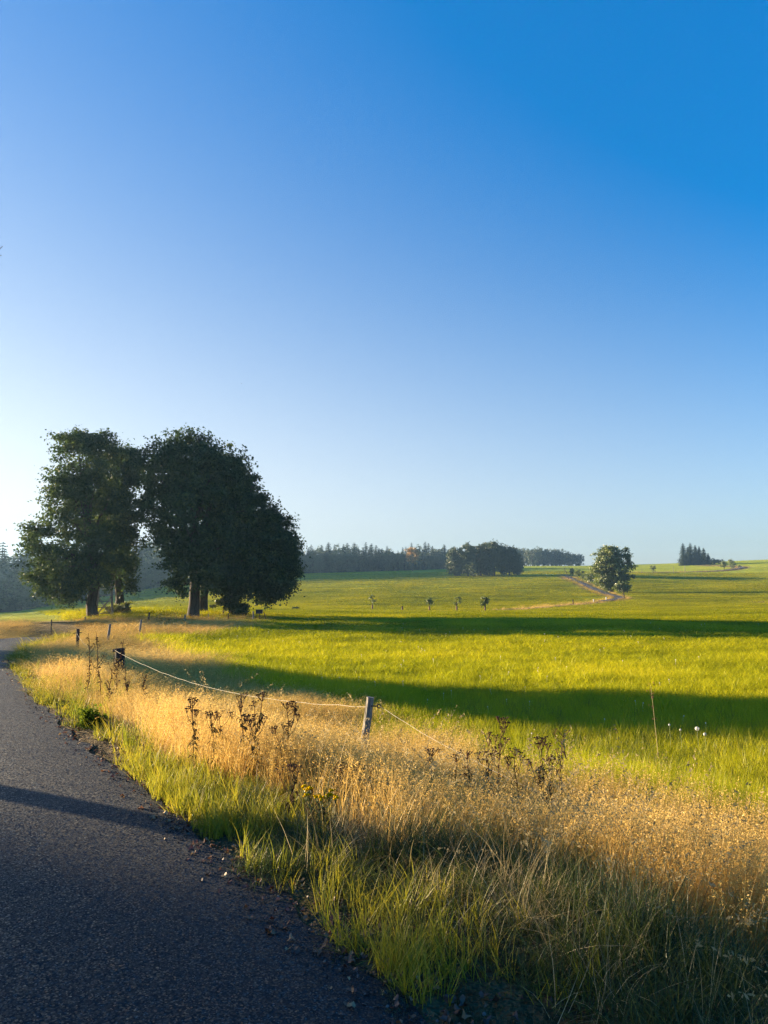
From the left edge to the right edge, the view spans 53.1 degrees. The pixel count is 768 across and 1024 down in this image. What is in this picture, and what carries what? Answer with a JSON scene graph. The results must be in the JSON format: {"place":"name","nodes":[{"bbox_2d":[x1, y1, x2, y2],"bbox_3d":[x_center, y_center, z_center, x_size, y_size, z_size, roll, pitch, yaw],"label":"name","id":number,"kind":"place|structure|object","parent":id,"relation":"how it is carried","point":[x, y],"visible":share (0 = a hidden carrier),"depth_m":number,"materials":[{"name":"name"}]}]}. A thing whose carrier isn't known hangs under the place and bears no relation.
{"place":"outdoors","nodes":[
{"label":"outdoors","id":0,"kind":"place"},
{"bbox_2d":[0,637,426,1023],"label":"road","id":1,"kind":"structure","parent":0,"point":[112,911],"depth_m":3.67,"materials":[{"name":"asphalt"}]},
{"bbox_2d":[9,697,485,1023],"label":"chippings","id":2,"kind":"object","parent":1,"relation":"on","point":[357,976],"visible":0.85,"depth_m":3.59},
{"bbox_2d":[378,948,598,1023],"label":"moss","id":3,"kind":"object","parent":1,"relation":"on","point":[406,997],"visible":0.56,"depth_m":2.91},
{"bbox_2d":[0,559,767,1023],"bbox_3d":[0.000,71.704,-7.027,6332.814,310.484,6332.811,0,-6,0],"label":"meadow","id":4,"kind":"structure","parent":0,"point":[468,991],"depth_m":3.80,"materials":[{"name":"plant"}]},
{"bbox_2d":[0,577,11,612],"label":"spruce tree","id":5,"kind":"object","parent":4,"relation":"on","point":[6,609],"visible":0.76,"depth_m":276.12,"materials":[{"name":"green plant"}]},
{"bbox_2d":[0,578,12,608],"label":"broadleaf tree","id":6,"kind":"object","parent":4,"relation":"on","point":[1,605],"visible":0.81,"depth_m":273.31,"materials":[{"name":"green plant"}]},
{"bbox_2d":[0,550,20,611],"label":"spruce tree","id":7,"kind":"object","parent":4,"relation":"on","point":[3,559],"visible":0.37,"depth_m":280.35,"materials":[{"name":"green plant"}]},
{"bbox_2d":[0,560,22,609],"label":"broadleaf tree","id":8,"kind":"object","parent":4,"relation":"on","point":[5,570],"visible":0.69,"depth_m":276.40,"materials":[{"name":"green plant"}]},
{"bbox_2d":[1,556,24,607],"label":"broadleaf tree","id":9,"kind":"object","parent":4,"relation":"on","point":[8,563],"visible":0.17,"depth_m":283.85,"materials":[{"name":"green plant"}]},
{"bbox_2d":[7,556,27,611],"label":"spruce tree","id":10,"kind":"object","parent":4,"relation":"on","point":[14,593],"visible":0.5,"depth_m":280.74,"materials":[{"name":"green plant"}]},
{"bbox_2d":[7,569,34,605],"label":"broadleaf tree","id":11,"kind":"object","parent":4,"relation":"on","point":[24,586],"visible":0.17,"depth_m":282.55,"materials":[{"name":"green plant"}]},
{"bbox_2d":[2,564,41,609],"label":"broadleaf tree","id":12,"kind":"object","parent":4,"relation":"on","point":[20,598],"visible":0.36,"depth_m":282.31,"materials":[{"name":"green plant"}]},
{"bbox_2d":[10,557,55,609],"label":"broadleaf tree","id":13,"kind":"object","parent":4,"relation":"on","point":[38,601],"visible":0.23,"depth_m":283.73,"materials":[{"name":"green plant"}]},
{"bbox_2d":[7,424,144,616],"bbox_3d":[-25.880,0.808,64.663,10.535,16.814,9.385,3,-6,-27],"label":"maple tree","id":14,"kind":"object","parent":4,"relation":"on","point":[49,579],"visible":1,"depth_m":63.86,"materials":[{"name":"green plant"}]},
{"bbox_2d":[85,633,95,691],"bbox_3d":[-4.382,2.311,11.445,0.146,1.012,0.150,3,-6,-27],"label":"dead dock","id":15,"kind":"object","parent":4,"relation":"on","point":[89,658],"visible":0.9,"depth_m":11.44,"materials":[{"name":"brown plant"}]},
{"bbox_2d":[73,703,107,728],"bbox_3d":[-3.410,2.426,9.000,0.394,0.363,0.452,0,-6,0],"label":"nettle plant","id":16,"kind":"object","parent":4,"relation":"on","point":[87,715],"visible":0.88,"depth_m":8.93,"materials":[{"name":"green plant"}]},
{"bbox_2d":[91,634,106,698],"bbox_3d":[-4.072,2.244,10.989,0.144,1.044,0.199,-2,-6,20],"label":"dead dock","id":17,"kind":"object","parent":4,"relation":"on","point":[97,663],"visible":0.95,"depth_m":10.99,"materials":[{"name":"brown plant"}]},
{"bbox_2d":[96,580,113,614],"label":"raised hide","id":18,"kind":"object","parent":4,"relation":"on","point":[101,601],"visible":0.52,"depth_m":65.21,"materials":[{"name":"brown wood"}]},
{"bbox_2d":[76,438,148,604],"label":"maple tree","id":19,"kind":"object","parent":4,"relation":"on","point":[134,536],"visible":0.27,"depth_m":70.34,"materials":[{"name":"green plant"}]},
{"bbox_2d":[108,641,124,697],"bbox_3d":[-3.699,2.238,10.604,0.232,0.970,0.162,4,-7,-38],"label":"dead dock","id":20,"kind":"object","parent":4,"relation":"on","point":[116,667],"visible":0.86,"depth_m":10.61,"materials":[{"name":"brown plant"}]},
{"bbox_2d":[102,600,133,614],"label":"bush","id":21,"kind":"object","parent":4,"relation":"on","point":[122,607],"visible":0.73,"depth_m":67.43,"materials":[{"name":"green plant"}]},
{"bbox_2d":[112,648,124,677],"bbox_3d":[-5.415,3.293,15.748,0.239,0.991,0.248,0,-6,0],"label":"stump post","id":22,"kind":"object","parent":4,"relation":"on","point":[117,656],"visible":0.4,"depth_m":15.71,"materials":[{"name":"brown wood"}]},
{"bbox_2d":[123,567,148,592],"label":"broadleaf tree","id":23,"kind":"object","parent":4,"relation":"on","point":[143,584],"visible":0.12,"depth_m":333.35,"materials":[{"name":"green plant"}]},
{"bbox_2d":[133,559,155,589],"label":"broadleaf tree","id":24,"kind":"object","parent":4,"relation":"on","point":[149,564],"visible":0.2,"depth_m":339.42,"materials":[{"name":"green plant"}]},
{"bbox_2d":[135,540,157,588],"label":"spruce tree","id":25,"kind":"object","parent":4,"relation":"on","point":[143,552],"visible":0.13,"depth_m":349.15,"materials":[{"name":"green plant"}]},
{"bbox_2d":[136,558,158,589],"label":"broadleaf tree","id":26,"kind":"object","parent":4,"relation":"on","point":[147,578],"visible":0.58,"depth_m":338.68,"materials":[{"name":"green plant"}]},
{"bbox_2d":[146,565,161,586],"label":"broadleaf tree","id":27,"kind":"object","parent":4,"relation":"on","point":[157,575],"visible":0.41,"depth_m":343.78,"materials":[{"name":"green plant"}]},
{"bbox_2d":[148,555,167,586],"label":"broadleaf tree","id":28,"kind":"object","parent":4,"relation":"on","point":[157,561],"visible":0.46,"depth_m":347.49,"materials":[{"name":"green plant"}]},
{"bbox_2d":[184,697,200,771],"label":"dried tansy","id":29,"kind":"object","parent":4,"relation":"on","point":[192,742],"visible":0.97,"depth_m":6.69,"materials":[{"name":"brown plant"}]},
{"bbox_2d":[122,423,263,617],"bbox_3d":[-15.606,0.787,64.668,10.807,16.900,10.508,4,-7,-37],"label":"maple tree","id":30,"kind":"object","parent":4,"relation":"on","point":[207,484],"visible":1,"depth_m":63.49,"materials":[{"name":"green plant"}]},
{"bbox_2d":[205,710,221,775],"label":"dried tansy","id":31,"kind":"object","parent":4,"relation":"on","point":[215,730],"visible":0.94,"depth_m":6.57,"materials":[{"name":"brown plant"}]},
{"bbox_2d":[171,452,263,611],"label":"maple tree","id":32,"kind":"object","parent":4,"relation":"on","point":[204,603],"depth_m":72.17,"materials":[{"name":"green plant"}]},
{"bbox_2d":[209,597,229,613],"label":"bush","id":33,"kind":"object","parent":4,"relation":"on","point":[218,604],"visible":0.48,"depth_m":67.53,"materials":[{"name":"green plant"}]},
{"bbox_2d":[212,709,233,760],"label":"dried tansy","id":34,"kind":"object","parent":4,"relation":"on","point":[217,716],"visible":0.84,"depth_m":6.71,"materials":[{"name":"brown plant"}]},
{"bbox_2d":[223,600,251,615],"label":"bush","id":35,"kind":"object","parent":4,"relation":"on","point":[236,610],"visible":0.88,"depth_m":65.98,"materials":[{"name":"green plant"}]},
{"bbox_2d":[234,692,253,770],"bbox_3d":[-1.186,1.914,6.490,0.159,0.755,0.217,0,-6,0],"label":"dried tansy","id":36,"kind":"object","parent":4,"relation":"on","point":[240,706],"visible":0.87,"depth_m":6.48,"materials":[{"name":"brown plant"}]},
{"bbox_2d":[20,626,481,803],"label":"undergrowth grass","id":37,"kind":"structure","parent":4,"relation":"on","point":[129,741],"depth_m":9.99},
{"bbox_2d":[240,713,267,782],"bbox_3d":[-1.026,1.937,6.157,0.275,0.649,0.147,5,-7,-41],"label":"dried tansy","id":38,"kind":"object","parent":4,"relation":"on","point":[253,748],"visible":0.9,"depth_m":6.16,"materials":[{"name":"brown plant"}]},
{"bbox_2d":[244,692,266,780],"bbox_3d":[-1.044,1.872,6.281,0.175,0.785,0.236,-1,-6,13],"label":"dried tansy","id":39,"kind":"object","parent":4,"relation":"on","point":[260,716],"visible":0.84,"depth_m":6.28,"materials":[{"name":"brown plant"}]},
{"bbox_2d":[202,463,311,612],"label":"maple tree","id":40,"kind":"object","parent":4,"relation":"on","point":[271,563],"visible":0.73,"depth_m":66.85,"materials":[{"name":"green plant"}]},
{"bbox_2d":[1,655,552,1023],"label":"leaf litter","id":41,"kind":"object","parent":4,"relation":"on","point":[446,1017],"visible":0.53,"depth_m":3.67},
{"bbox_2d":[269,723,291,785],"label":"dried tansy","id":42,"kind":"object","parent":4,"relation":"on","point":[274,731],"visible":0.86,"depth_m":6.17,"materials":[{"name":"brown plant"}]},
{"bbox_2d":[275,763,300,825],"bbox_3d":[-0.652,1.956,5.261,0.171,0.453,0.152,4,-7,-37],"label":"dried tansy","id":43,"kind":"object","parent":4,"relation":"on","point":[289,766],"visible":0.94,"depth_m":5.27,"materials":[{"name":"brown plant"}]},
{"bbox_2d":[281,701,300,777],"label":"dried tansy","id":44,"kind":"object","parent":4,"relation":"on","point":[294,713],"visible":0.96,"depth_m":6.28,"materials":[{"name":"brown plant"}]},
{"bbox_2d":[0,628,623,1008],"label":"roadside tufts","id":45,"kind":"object","parent":4,"relation":"on","point":[190,795],"visible":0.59,"depth_m":4.14,"materials":[{"name":"plant"}]},
{"bbox_2d":[301,784,322,831],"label":"yellow tansy","id":46,"kind":"object","parent":4,"relation":"on","point":[308,789],"visible":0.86,"depth_m":5.04,"materials":[{"name":"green plant"}]},
{"bbox_2d":[305,552,320,572],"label":"broadleaf tree","id":47,"kind":"object","parent":4,"relation":"on","point":[314,560],"visible":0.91,"depth_m":429.80,"materials":[{"name":"green plant"}]},
{"bbox_2d":[303,793,333,837],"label":"yellow tansy","id":48,"kind":"object","parent":4,"relation":"on","point":[305,795],"visible":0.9,"depth_m":4.97,"materials":[{"name":"green plant"}]},
{"bbox_2d":[313,788,338,831],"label":"yellow tansy","id":49,"kind":"object","parent":4,"relation":"on","point":[329,798],"visible":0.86,"depth_m":4.98,"materials":[{"name":"green plant"}]},
{"bbox_2d":[320,551,331,572],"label":"spruce tree","id":50,"kind":"object","parent":4,"relation":"on","point":[328,564],"visible":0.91,"depth_m":435.34,"materials":[{"name":"green plant"}]},
{"bbox_2d":[325,553,342,572],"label":"broadleaf tree","id":51,"kind":"object","parent":4,"relation":"on","point":[333,562],"visible":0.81,"depth_m":436.89,"materials":[{"name":"green plant"}]},
{"bbox_2d":[326,550,348,571],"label":"broadleaf tree","id":52,"kind":"object","parent":4,"relation":"on","point":[339,563],"visible":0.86,"depth_m":438.98,"materials":[{"name":"green plant"}]},
{"bbox_2d":[332,761,359,813],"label":"dried tansy","id":53,"kind":"object","parent":4,"relation":"on","point":[336,767],"visible":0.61,"depth_m":5.70,"materials":[{"name":"brown plant"}]},
{"bbox_2d":[341,550,357,571],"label":"broadleaf tree","id":54,"kind":"object","parent":4,"relation":"on","point":[350,559],"visible":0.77,"depth_m":444.35,"materials":[{"name":"green plant"}]},
{"bbox_2d":[345,553,362,571],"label":"broadleaf tree","id":55,"kind":"object","parent":4,"relation":"on","point":[355,561],"visible":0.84,"depth_m":445.89,"materials":[{"name":"green plant"}]},
{"bbox_2d":[340,763,373,812],"bbox_3d":[-0.203,2.086,5.710,0.268,0.405,0.152,0,-6,0],"label":"dried tansy","id":56,"kind":"object","parent":4,"relation":"on","point":[352,780],"visible":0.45,"depth_m":5.71,"materials":[{"name":"brown plant"}]},
{"bbox_2d":[354,551,364,571],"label":"spruce tree","id":57,"kind":"object","parent":4,"relation":"on","point":[360,566],"visible":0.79,"depth_m":450.65,"materials":[{"name":"green plant"}]},
{"bbox_2d":[360,547,368,571],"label":"spruce tree","id":58,"kind":"object","parent":4,"relation":"on","point":[363,554],"visible":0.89,"depth_m":452.82,"materials":[{"name":"green plant"}]},
{"bbox_2d":[359,696,380,756],"bbox_3d":[-0.185,2.621,8.283,0.318,1.240,0.101,0,-6,0],"label":"fence post","id":59,"kind":"object","parent":4,"relation":"on","point":[369,706],"visible":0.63,"depth_m":8.29,"materials":[{"name":"grey wood"}]},
{"bbox_2d":[366,550,374,570],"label":"spruce tree","id":60,"kind":"object","parent":4,"relation":"on","point":[370,565],"visible":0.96,"depth_m":455.96,"materials":[{"name":"green plant"}]},
{"bbox_2d":[0,610,767,973],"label":"dry grass","id":61,"kind":"structure","parent":4,"relation":"on","point":[734,874],"depth_m":6.31,"materials":[{"name":"plant"}]},
{"bbox_2d":[379,556,390,570],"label":"broadleaf tree","id":62,"kind":"object","parent":4,"relation":"on","point":[385,563],"visible":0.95,"depth_m":461.67,"materials":[{"name":"green plant"}]},
{"bbox_2d":[380,549,398,570],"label":"broadleaf tree","id":63,"kind":"object","parent":4,"relation":"on","point":[390,558],"visible":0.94,"depth_m":464.40,"materials":[{"name":"green plant"}]},
{"bbox_2d":[26,571,767,835],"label":"meadow grass","id":64,"kind":"structure","parent":4,"relation":"on","point":[312,641],"depth_m":25.14,"materials":[{"name":"plant"}]},
{"bbox_2d":[35,682,767,1023],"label":"verge grass","id":65,"kind":"structure","parent":4,"relation":"on","point":[655,940],"depth_m":3.49,"materials":[{"name":"plant"}]},
{"bbox_2d":[397,551,411,570],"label":"broadleaf tree","id":66,"kind":"object","parent":4,"relation":"on","point":[406,562],"visible":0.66,"depth_m":472.16,"materials":[{"name":"green plant"}]},
{"bbox_2d":[403,547,421,570],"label":"autumn tree","id":67,"kind":"object","parent":4,"relation":"on","point":[413,553],"visible":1,"depth_m":450.48,"materials":[{"name":"orange plant"}]},
{"bbox_2d":[419,550,426,569],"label":"spruce tree","id":68,"kind":"object","parent":4,"relation":"on","point":[424,567],"visible":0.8,"depth_m":483.95,"materials":[{"name":"green plant"}]},
{"bbox_2d":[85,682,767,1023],"bbox_3d":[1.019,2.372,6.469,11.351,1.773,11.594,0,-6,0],"label":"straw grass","id":69,"kind":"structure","parent":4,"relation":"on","point":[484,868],"depth_m":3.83,"materials":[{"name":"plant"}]},
{"bbox_2d":[419,552,433,569],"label":"broadleaf tree","id":70,"kind":"object","parent":4,"relation":"on","point":[428,568],"visible":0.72,"depth_m":487.72,"materials":[{"name":"green plant"}]},
{"bbox_2d":[424,746,443,792],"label":"dried tansy","id":71,"kind":"object","parent":4,"relation":"on","point":[432,755],"visible":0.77,"depth_m":6.47,"materials":[{"name":"brown plant"}]},
{"bbox_2d":[429,555,442,568],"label":"broadleaf tree","id":72,"kind":"object","parent":4,"relation":"on","point":[436,561],"visible":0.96,"depth_m":490.54,"materials":[{"name":"green plant"}]},
{"bbox_2d":[445,546,463,575],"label":"broadleaf tree","id":73,"kind":"object","parent":4,"relation":"on","point":[452,559],"visible":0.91,"depth_m":349.86,"materials":[{"name":"green plant"}]},
{"bbox_2d":[448,751,466,797],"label":"dried tansy","id":74,"kind":"object","parent":4,"relation":"on","point":[456,760],"visible":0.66,"depth_m":6.35,"materials":[{"name":"brown plant"}]},
{"bbox_2d":[160,669,767,1000],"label":"arching grass","id":75,"kind":"structure","parent":4,"relation":"on","point":[611,827],"depth_m":4.13,"materials":[{"name":"plant"}]},
{"bbox_2d":[457,749,476,801],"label":"dried tansy","id":76,"kind":"object","parent":4,"relation":"on","point":[467,755],"visible":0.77,"depth_m":6.30,"materials":[{"name":"brown plant"}]},
{"bbox_2d":[456,542,479,575],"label":"broadleaf tree","id":77,"kind":"object","parent":4,"relation":"on","point":[468,555],"visible":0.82,"depth_m":347.21,"materials":[{"name":"green plant"}]},
{"bbox_2d":[468,562,477,576],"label":"young tree","id":78,"kind":"object","parent":4,"relation":"on","point":[473,567],"visible":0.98,"depth_m":340.37,"materials":[{"name":"green plant"}]},
{"bbox_2d":[475,542,490,575],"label":"broadleaf tree","id":79,"kind":"object","parent":4,"relation":"on","point":[480,566],"visible":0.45,"depth_m":353.00,"materials":[{"name":"green plant"}]},
{"bbox_2d":[480,595,489,610],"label":"sapling","id":80,"kind":"object","parent":4,"relation":"on","point":[485,601],"visible":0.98,"depth_m":116.19,"materials":[{"name":"green plant"}]},
{"bbox_2d":[474,731,497,811],"bbox_3d":[0.869,2.244,6.211,0.150,0.914,0.295,-5,-7,39],"label":"dried tansy","id":81,"kind":"object","parent":4,"relation":"on","point":[490,753],"visible":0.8,"depth_m":6.23,"materials":[{"name":"brown plant"}]},
{"bbox_2d":[480,538,510,575],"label":"broadleaf tree","id":82,"kind":"object","parent":4,"relation":"on","point":[494,556],"visible":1,"depth_m":347.29,"materials":[{"name":"green plant"}]},
{"bbox_2d":[491,716,510,794],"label":"dried tansy","id":83,"kind":"object","parent":4,"relation":"on","point":[502,728],"visible":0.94,"depth_m":6.38,"materials":[{"name":"brown plant"}]},
{"bbox_2d":[498,544,521,574],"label":"broadleaf tree","id":84,"kind":"object","parent":4,"relation":"on","point":[512,551],"visible":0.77,"depth_m":349.96,"materials":[{"name":"green plant"}]},
{"bbox_2d":[504,747,528,811],"bbox_3d":[1.069,2.284,6.090,0.283,0.824,0.169,2,-6,-21],"label":"dried tansy","id":85,"kind":"object","parent":4,"relation":"on","point":[508,766],"visible":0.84,"depth_m":6.10,"materials":[{"name":"brown plant"}]},
{"bbox_2d":[511,557,524,575],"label":"broadleaf tree","id":86,"kind":"object","parent":4,"relation":"on","point":[516,570],"visible":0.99,"depth_m":348.08,"materials":[{"name":"green plant"}]},
{"bbox_2d":[524,549,539,565],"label":"broadleaf tree","id":87,"kind":"object","parent":4,"relation":"on","point":[530,552],"visible":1,"depth_m":618.45,"materials":[{"name":"green plant"}]},
{"bbox_2d":[535,548,545,565],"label":"broadleaf tree","id":88,"kind":"object","parent":4,"relation":"on","point":[541,555],"visible":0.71,"depth_m":631.90,"materials":[{"name":"green plant"}]},
{"bbox_2d":[533,736,551,808],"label":"dried tansy","id":89,"kind":"object","parent":4,"relation":"on","point":[547,748],"visible":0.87,"depth_m":6.01,"materials":[{"name":"brown plant"}]},
{"bbox_2d":[528,754,561,813],"bbox_3d":[1.254,2.284,5.973,0.196,0.773,0.234,-4,-7,36],"label":"dried tansy","id":90,"kind":"object","parent":4,"relation":"on","point":[548,759],"visible":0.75,"depth_m":5.97,"materials":[{"name":"brown plant"}]},
{"bbox_2d":[543,551,554,565],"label":"broadleaf tree","id":91,"kind":"object","parent":4,"relation":"on","point":[549,560],"visible":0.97,"depth_m":633.15,"materials":[{"name":"green plant"}]},
{"bbox_2d":[548,548,562,565],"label":"broadleaf tree","id":92,"kind":"object","parent":4,"relation":"on","point":[555,552],"visible":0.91,"depth_m":634.78,"materials":[{"name":"green plant"}]},
{"bbox_2d":[552,548,565,565],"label":"broadleaf tree","id":93,"kind":"object","parent":4,"relation":"on","point":[559,554],"visible":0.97,"depth_m":634.19,"materials":[{"name":"green plant"}]},
{"bbox_2d":[351,689,767,800],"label":"long meadow grass","id":94,"kind":"structure","parent":4,"relation":"on","point":[645,741],"depth_m":10.45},
{"bbox_2d":[551,729,569,811],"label":"dried tansy","id":95,"kind":"object","parent":4,"relation":"on","point":[564,752],"visible":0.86,"depth_m":6.40,"materials":[{"name":"brown plant"}]},
{"bbox_2d":[563,552,573,565],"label":"broadleaf tree","id":96,"kind":"object","parent":4,"relation":"on","point":[567,559],"visible":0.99,"depth_m":622.58,"materials":[{"name":"green plant"}]},
{"bbox_2d":[571,553,580,565],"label":"broadleaf tree","id":97,"kind":"object","parent":4,"relation":"on","point":[575,560],"visible":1,"depth_m":623.28,"materials":[{"name":"green plant"}]},
{"bbox_2d":[563,574,623,600],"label":"lane","id":98,"kind":"structure","parent":4,"relation":"on","point":[603,592],"depth_m":228.87,"materials":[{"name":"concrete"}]},
{"bbox_2d":[589,544,638,592],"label":"lone tree","id":99,"kind":"object","parent":4,"relation":"on","point":[609,560],"visible":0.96,"depth_m":219.82,"materials":[{"name":"green plant"}]},
{"bbox_2d":[492,564,746,609],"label":"lane verge grass","id":100,"kind":"structure","parent":4,"relation":"on","point":[580,602],"depth_m":193.87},
{"bbox_2d":[611,581,631,598],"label":"tree","id":101,"kind":"object","parent":4,"relation":"on","point":[622,586],"visible":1,"depth_m":184.70,"materials":[{"name":"green plant"}]},
{"bbox_2d":[677,543,688,565],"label":"spruce tree","id":102,"kind":"object","parent":4,"relation":"on","point":[683,560],"visible":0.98,"depth_m":518.53,"materials":[{"name":"green plant"}]},
{"bbox_2d":[686,545,695,564],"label":"spruce tree","id":103,"kind":"object","parent":4,"relation":"on","point":[690,555],"visible":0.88,"depth_m":520.63,"materials":[{"name":"green plant"}]},
{"bbox_2d":[694,546,704,564],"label":"spruce tree","id":104,"kind":"object","parent":4,"relation":"on","point":[699,561],"visible":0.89,"depth_m":518.79,"materials":[{"name":"green plant"}]},
{"bbox_2d":[0,0,767,565],"label":"sky","id":105,"kind":"structure","parent":0,"point":[475,272],"materials":[{"name":"blue"}]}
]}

